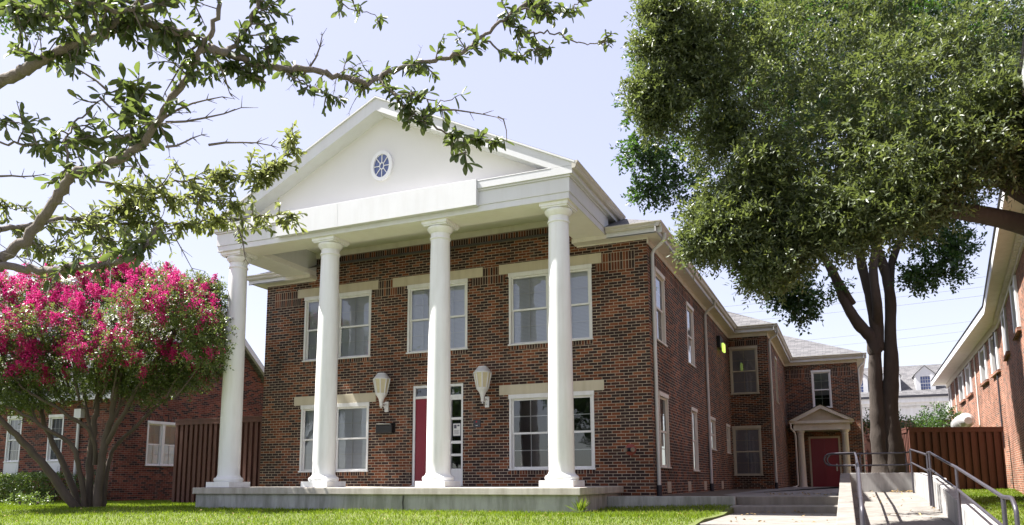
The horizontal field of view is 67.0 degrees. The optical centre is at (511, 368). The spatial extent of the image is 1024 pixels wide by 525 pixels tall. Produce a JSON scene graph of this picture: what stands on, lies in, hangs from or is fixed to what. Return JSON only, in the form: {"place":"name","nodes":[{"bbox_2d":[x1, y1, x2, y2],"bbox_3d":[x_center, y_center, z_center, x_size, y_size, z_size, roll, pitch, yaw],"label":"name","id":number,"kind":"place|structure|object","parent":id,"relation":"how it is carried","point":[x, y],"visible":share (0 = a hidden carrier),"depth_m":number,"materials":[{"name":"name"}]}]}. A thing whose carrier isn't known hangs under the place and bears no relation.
{"place":"outdoors","nodes":[
{"label":"outdoors","id":0,"kind":"place"},
{"bbox_2d":[0,488,1023,524],"bbox_3d":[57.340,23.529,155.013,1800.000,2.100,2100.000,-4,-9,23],"label":"ground","id":1,"kind":"structure","parent":0,"point":[728,510],"depth_m":13.96,"materials":[{"name":"green plant"}]},
{"bbox_2d":[1,489,55,505],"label":"shrub","id":2,"kind":"object","parent":1,"relation":"on","point":[26,501],"visible":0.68,"depth_m":20.39,"materials":[{"name":"green plant"}]},
{"bbox_2d":[0,0,71,40],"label":"shade tree","id":3,"kind":"object","parent":1,"relation":"on","point":[5,20],"visible":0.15,"depth_m":27.41,"materials":[{"name":"green plant"}]},
{"bbox_2d":[0,470,77,501],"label":"hedge","id":4,"kind":"object","parent":1,"relation":"on","point":[24,478],"visible":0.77,"depth_m":24.18,"materials":[{"name":"green plant"}]},
{"bbox_2d":[68,469,95,500],"bbox_3d":[-13.185,3.774,24.194,1.167,1.349,1.188,-4,-9,23],"label":"shrub","id":5,"kind":"object","parent":1,"relation":"on","point":[77,485],"visible":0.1,"depth_m":24.05,"materials":[{"name":"green plant"}]},
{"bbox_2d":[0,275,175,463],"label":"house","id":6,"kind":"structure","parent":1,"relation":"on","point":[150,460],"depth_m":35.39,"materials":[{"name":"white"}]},
{"bbox_2d":[0,255,239,507],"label":"crape myrtle","id":7,"kind":"object","parent":1,"relation":"on","point":[186,312],"visible":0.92,"depth_m":17.87,"materials":[{"name":"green plant"}]},
{"bbox_2d":[0,307,263,500],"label":"brick house","id":8,"kind":"structure","parent":1,"relation":"on","point":[134,475],"depth_m":26.12,"materials":[{"name":"red brick"}]},
{"bbox_2d":[3,416,22,474],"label":"window","id":9,"kind":"structure","parent":8,"relation":"in","point":[11,464],"depth_m":26.73,"materials":[{"name":"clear glass"}]},
{"bbox_2d":[46,414,64,472],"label":"window","id":10,"kind":"structure","parent":8,"relation":"in","point":[58,425],"depth_m":25.92,"materials":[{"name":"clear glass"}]},
{"bbox_2d":[145,420,175,465],"bbox_3d":[-12.003,2.581,26.527,0.165,1.515,1.400,-4,-9,23],"label":"window","id":11,"kind":"structure","parent":8,"relation":"in","point":[166,430],"depth_m":26.47,"materials":[{"name":"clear glass"}]},
{"bbox_2d":[171,415,261,502],"bbox_3d":[-8.271,2.673,21.980,3.510,2.570,0.200,-4,-9,23],"label":"wooden fence","id":12,"kind":"object","parent":1,"relation":"on","point":[196,451],"visible":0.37,"depth_m":22.20,"materials":[{"name":"red wood"}]},
{"bbox_2d":[0,0,617,298],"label":"oak tree","id":13,"kind":"object","parent":1,"relation":"on","point":[124,21],"visible":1,"depth_m":4.12,"materials":[{"name":"green plant"}]},
{"bbox_2d":[2,506,689,524],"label":"fallen leaves","id":14,"kind":"object","parent":1,"relation":"on","point":[309,521],"visible":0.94,"depth_m":13.88,"materials":[{"name":"brown plant"}]},
{"bbox_2d":[192,96,866,512],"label":"brick house","id":15,"kind":"structure","parent":1,"relation":"on","point":[566,304],"depth_m":18.40,"materials":[{"name":"red brick"}]},
{"bbox_2d":[298,402,369,471],"bbox_3d":[-4.616,1.800,20.137,2.170,1.770,0.165,-4,-9,23],"label":"window","id":16,"kind":"structure","parent":15,"relation":"in","point":[352,426],"depth_m":20.06,"materials":[{"name":"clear glass"}]},
{"bbox_2d":[302,290,371,361],"bbox_3d":[-4.628,-1.115,20.558,2.170,1.780,0.165,-4,-9,23],"label":"window","id":17,"kind":"structure","parent":15,"relation":"in","point":[354,336],"depth_m":20.49,"materials":[{"name":"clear glass"}]},
{"bbox_2d":[373,373,389,411],"bbox_3d":[-3.264,0.589,19.420,0.410,0.960,0.464,-4,-9,23],"label":"wall lantern","id":18,"kind":"object","parent":15,"relation":"attached to","point":[381,381],"depth_m":19.30,"materials":[{"name":"beige glass"}]},
{"bbox_2d":[370,150,392,180],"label":"oval window","id":19,"kind":"structure","parent":15,"relation":"in","point":[381,167],"depth_m":17.48,"materials":[{"name":"white glass"}]},
{"bbox_2d":[376,423,394,433],"bbox_3d":[-3.184,1.497,19.428,0.490,0.265,0.148,-4,-9,23],"label":"mailbox","id":20,"kind":"object","parent":15,"relation":"attached to","point":[385,429],"visible":1,"depth_m":19.37,"materials":[{"name":"black metal"}]},
{"bbox_2d":[406,278,467,353],"bbox_3d":[-1.858,-1.297,19.382,1.740,1.780,0.165,-4,-9,23],"label":"window","id":21,"kind":"structure","parent":15,"relation":"in","point":[418,294],"depth_m":19.52,"materials":[{"name":"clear glass"}]},
{"bbox_2d":[412,383,462,484],"bbox_3d":[-1.752,1.644,19.088,1.410,2.485,0.442,-4,-9,23],"label":"front door","id":22,"kind":"structure","parent":15,"relation":"in","point":[420,402],"depth_m":19.10,"materials":[{"name":"red paint"}]},
{"bbox_2d":[453,423,460,435],"bbox_3d":[-1.339,1.478,18.779,0.220,0.320,0.014,-4,-9,23],"label":"door notice","id":23,"kind":"object","parent":15,"relation":"attached to","point":[456,429],"depth_m":18.77,"materials":[{"name":"white paper"}]},
{"bbox_2d":[473,420,480,427],"bbox_3d":[-0.839,1.313,18.502,0.185,0.185,0.031,-4,-9,23],"label":"entry keypad","id":24,"kind":"object","parent":15,"relation":"attached to","point":[476,423],"visible":1,"depth_m":18.50,"materials":[{"name":"metal"}]},
{"bbox_2d":[473,366,491,407],"bbox_3d":[-0.686,0.420,18.325,0.410,0.960,0.464,-4,-9,23],"label":"wall lantern","id":25,"kind":"object","parent":15,"relation":"attached to","point":[482,376],"depth_m":18.20,"materials":[{"name":"beige glass"}]},
{"bbox_2d":[508,264,593,345],"bbox_3d":[0.898,-1.478,18.211,2.120,1.780,0.165,-4,-9,23],"label":"window","id":26,"kind":"structure","parent":15,"relation":"in","point":[528,290],"depth_m":18.37,"materials":[{"name":"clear glass"}]},
{"bbox_2d":[508,390,595,469],"bbox_3d":[0.906,1.436,17.779,2.120,1.770,0.140,-4,-9,23],"label":"window","id":27,"kind":"structure","parent":15,"relation":"in","point":[576,394],"depth_m":17.93,"materials":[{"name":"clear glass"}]},
{"bbox_2d":[623,444,635,454],"bbox_3d":[2.570,1.763,16.881,0.265,0.250,0.182,-4,-9,23],"label":"fire connection","id":28,"kind":"object","parent":15,"relation":"attached to","point":[629,449],"visible":1,"depth_m":16.90,"materials":[{"name":"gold metal"}]},
{"bbox_2d":[654,266,667,346],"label":"window","id":29,"kind":"structure","parent":15,"relation":"in","point":[658,274],"depth_m":18.68,"materials":[{"name":"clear glass"}]},
{"bbox_2d":[658,391,671,468],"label":"window","id":30,"kind":"structure","parent":15,"relation":"in","point":[662,396],"depth_m":18.27,"materials":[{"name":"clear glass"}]},
{"bbox_2d":[686,301,695,367],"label":"window","id":31,"kind":"structure","parent":15,"relation":"in","point":[689,308],"depth_m":22.25,"materials":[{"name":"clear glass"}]},
{"bbox_2d":[691,407,699,471],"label":"window","id":32,"kind":"structure","parent":15,"relation":"in","point":[694,411],"depth_m":21.83,"materials":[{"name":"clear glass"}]},
{"bbox_2d":[711,416,716,450],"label":"window","id":33,"kind":"structure","parent":15,"relation":"in","point":[713,433],"depth_m":24.89,"materials":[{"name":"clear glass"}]},
{"bbox_2d":[716,335,725,352],"bbox_3d":[7.236,-0.839,26.757,0.199,0.520,0.700,-4,-9,23],"label":"security light","id":34,"kind":"object","parent":15,"relation":"attached to","point":[720,345],"visible":1,"depth_m":26.60,"materials":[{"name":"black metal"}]},
{"bbox_2d":[726,423,731,453],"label":"window","id":35,"kind":"structure","parent":15,"relation":"in","point":[727,425],"depth_m":28.00,"materials":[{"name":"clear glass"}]},
{"bbox_2d":[729,345,759,394],"bbox_3d":[8.661,0.062,28.860,1.050,1.795,0.165,-4,-9,23],"label":"window","id":36,"kind":"structure","parent":15,"relation":"in","point":[744,379],"depth_m":28.91,"materials":[{"name":"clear glass"}]},
{"bbox_2d":[732,425,763,475],"bbox_3d":[8.664,3.017,28.437,1.050,1.825,0.165,-4,-9,23],"label":"window","id":37,"kind":"structure","parent":15,"relation":"in","point":[747,445],"depth_m":28.48,"materials":[{"name":"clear glass"}]},
{"bbox_2d":[774,356,778,403],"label":"window","id":38,"kind":"structure","parent":15,"relation":"in","point":[775,359],"depth_m":31.99,"materials":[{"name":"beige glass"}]},
{"bbox_2d":[811,370,832,407],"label":"window","id":39,"kind":"structure","parent":15,"relation":"in","point":[821,379],"depth_m":35.86,"materials":[{"name":"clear glass"}]},
{"bbox_2d":[808,436,841,486],"bbox_3d":[14.312,4.254,35.305,1.340,2.325,0.141,-4,-9,23],"label":"rear door","id":40,"kind":"structure","parent":15,"relation":"in","point":[819,470],"depth_m":35.32,"materials":[{"name":"red paint"}]},
{"bbox_2d":[737,286,984,313],"bbox_3d":[14.334,-3.229,38.640,23.004,0.424,0.015,-4,-9,24],"label":"power line","id":41,"kind":"object","parent":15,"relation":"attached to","point":[857,301],"visible":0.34,"depth_m":37.69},
{"bbox_2d":[760,295,982,319],"bbox_3d":[14.533,-2.854,39.050,23.004,0.449,0.015,-4,-9,24],"label":"power line","id":42,"kind":"object","parent":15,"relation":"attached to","point":[897,305],"visible":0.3,"depth_m":37.06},
{"bbox_2d":[812,321,969,339],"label":"power line","id":43,"kind":"object","parent":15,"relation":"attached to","point":[896,330],"visible":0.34,"depth_m":45.10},
{"bbox_2d":[565,498,588,511],"bbox_3d":[1.234,2.564,14.069,0.453,0.507,0.388,-5,-10,32],"label":"weed tuft","id":44,"kind":"object","parent":1,"relation":"on","point":[582,505],"visible":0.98,"depth_m":14.03,"materials":[{"name":"green plant"}]},
{"bbox_2d":[607,496,736,507],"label":"planter kerb","id":45,"kind":"structure","parent":1,"relation":"on","point":[626,501],"depth_m":15.64,"materials":[{"name":"grey concrete"}]},
{"bbox_2d":[663,489,762,495],"bbox_3d":[5.933,3.678,21.851,2.430,0.385,13.880,-4,-9,23],"label":"flower bed","id":46,"kind":"object","parent":1,"relation":"on","point":[719,493],"visible":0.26,"depth_m":19.70,"materials":[{"name":"soil"}]},
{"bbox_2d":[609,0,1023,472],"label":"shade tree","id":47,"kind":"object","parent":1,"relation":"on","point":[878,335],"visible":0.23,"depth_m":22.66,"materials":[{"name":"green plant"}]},
{"bbox_2d":[611,0,1023,309],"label":"oak tree","id":48,"kind":"object","parent":1,"relation":"on","point":[749,213],"visible":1,"depth_m":12.20,"materials":[{"name":"green plant"}]},
{"bbox_2d":[836,473,855,524],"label":"ramp wall","id":49,"kind":"structure","parent":1,"relation":"on","point":[845,513],"depth_m":11.32,"materials":[{"name":"concrete"}]},
{"bbox_2d":[865,434,871,472],"bbox_3d":[14.897,3.731,30.740,1.460,2.250,0.200,-4,-9,23],"label":"wooden fence","id":50,"kind":"object","parent":1,"relation":"on","point":[868,448],"visible":0.18,"depth_m":30.98,"materials":[{"name":"red wood"}]},
{"bbox_2d":[862,408,909,439],"bbox_3d":[16.931,2.694,35.989,2.807,1.880,2.712,-4,-9,23],"label":"shrub","id":51,"kind":"object","parent":1,"relation":"on","point":[865,425],"visible":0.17,"depth_m":35.88,"materials":[{"name":"green plant"}]},
{"bbox_2d":[860,364,950,472],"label":"dormer building","id":52,"kind":"structure","parent":1,"relation":"on","point":[917,390],"depth_m":64.16,"materials":[{"name":"white paint"}]},
{"bbox_2d":[901,427,910,472],"bbox_3d":[13.881,3.222,27.300,0.200,2.180,2.000,-3,-9,15],"label":"wooden fence","id":53,"kind":"object","parent":1,"relation":"on","point":[905,436],"visible":0.29,"depth_m":26.66,"materials":[{"name":"red wood"}]},
{"bbox_2d":[899,413,949,428],"bbox_3d":[19.258,2.879,36.795,2.725,1.683,2.662,3,-9,-23],"label":"shrub","id":54,"kind":"object","parent":1,"relation":"on","point":[915,421],"visible":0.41,"depth_m":36.62,"materials":[{"name":"green plant"}]},
{"bbox_2d":[913,401,963,426],"bbox_3d":[21.095,2.688,37.935,2.549,2.184,2.701,-4,-9,23],"label":"shrub","id":55,"kind":"object","parent":1,"relation":"on","point":[942,414],"visible":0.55,"depth_m":37.79,"materials":[{"name":"green plant"}]},
{"bbox_2d":[913,472,997,524],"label":"ramp wall","id":56,"kind":"structure","parent":1,"relation":"on","point":[945,497],"depth_m":12.03,"materials":[{"name":"concrete"}]},
{"bbox_2d":[907,427,1007,489],"bbox_3d":[15.176,3.085,26.386,3.250,2.180,0.200,0,-8,0],"label":"wooden fence","id":57,"kind":"object","parent":1,"relation":"on","point":[978,453],"visible":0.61,"depth_m":26.37,"materials":[{"name":"red wood"}]},
{"bbox_2d":[951,413,974,426],"bbox_3d":[20.221,3.731,34.671,0.683,3.230,6.071,-4,-9,25],"label":"air duct","id":58,"kind":"object","parent":1,"relation":"on","point":[964,420],"visible":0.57,"depth_m":32.55,"materials":[{"name":"silver metal"}]},
{"bbox_2d":[931,34,1023,493],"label":"brick building","id":59,"kind":"structure","parent":1,"relation":"on","point":[979,374],"depth_m":25.53,"materials":[{"name":"red brick"}]},
{"bbox_2d":[948,385,952,412],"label":"window","id":60,"kind":"structure","parent":59,"relation":"in","point":[949,388],"depth_m":43.26,"materials":[{"name":"white paint"}]},
{"bbox_2d":[957,371,965,404],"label":"window","id":61,"kind":"structure","parent":59,"relation":"in","point":[962,398],"depth_m":38.79,"materials":[{"name":"white paint"}]},
{"bbox_2d":[964,362,973,398],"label":"window","id":62,"kind":"structure","parent":59,"relation":"in","point":[968,374],"depth_m":35.90,"materials":[{"name":"white paint"}]},
{"bbox_2d":[978,344,988,386],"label":"window","id":63,"kind":"structure","parent":59,"relation":"in","point":[982,354],"depth_m":31.23,"materials":[{"name":"white paint"}]},
{"bbox_2d":[988,331,1000,377],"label":"window","id":64,"kind":"structure","parent":59,"relation":"in","point":[991,347],"depth_m":28.42,"materials":[{"name":"white paint"}]},
{"bbox_2d":[1000,307,1009,361],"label":"window","id":65,"kind":"structure","parent":59,"relation":"in","point":[1004,327],"depth_m":23.58,"materials":[{"name":"white paint"}]},
{"bbox_2d":[1009,275,1021,340],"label":"window","id":66,"kind":"structure","parent":59,"relation":"in","point":[1015,311],"depth_m":19.96,"materials":[{"name":"white paint"}]},
{"bbox_2d":[0,0,1023,468],"label":"sky","id":67,"kind":"structure","parent":0,"point":[561,106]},
{"bbox_2d":[699,487,838,524],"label":"path","id":68,"kind":"structure","parent":0,"point":[756,502],"depth_m":14.72,"materials":[{"name":"concrete"}]},
{"bbox_2d":[730,489,943,522],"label":"dry leaves","id":69,"kind":"object","parent":68,"relation":"on","point":[822,514],"visible":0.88,"depth_m":14.58,"materials":[{"name":"brown plant"}]},
{"bbox_2d":[852,492,954,524],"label":"ramp","id":70,"kind":"structure","parent":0,"point":[877,512],"depth_m":13.36,"materials":[{"name":"concrete"}]},
{"bbox_2d":[823,452,865,524],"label":"handrail","id":71,"kind":"object","parent":70,"relation":"on","point":[860,498],"visible":1,"depth_m":9.51,"materials":[{"name":"grey metal"}]},
{"bbox_2d":[850,473,912,491],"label":"ramp wall","id":72,"kind":"structure","parent":70,"relation":"on","point":[881,482],"depth_m":18.23,"materials":[{"name":"concrete"}]},
{"bbox_2d":[826,451,909,472],"bbox_3d":[8.463,2.237,18.404,1.820,0.508,0.268,-4,-9,23],"label":"handrail","id":73,"kind":"object","parent":72,"relation":"on","point":[905,464],"visible":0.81,"depth_m":18.38,"materials":[{"name":"grey metal"}]},
{"bbox_2d":[909,449,1019,524],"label":"handrail","id":74,"kind":"object","parent":70,"relation":"on","point":[930,470],"visible":0.98,"depth_m":10.38,"materials":[{"name":"grey metal"}]}
]}

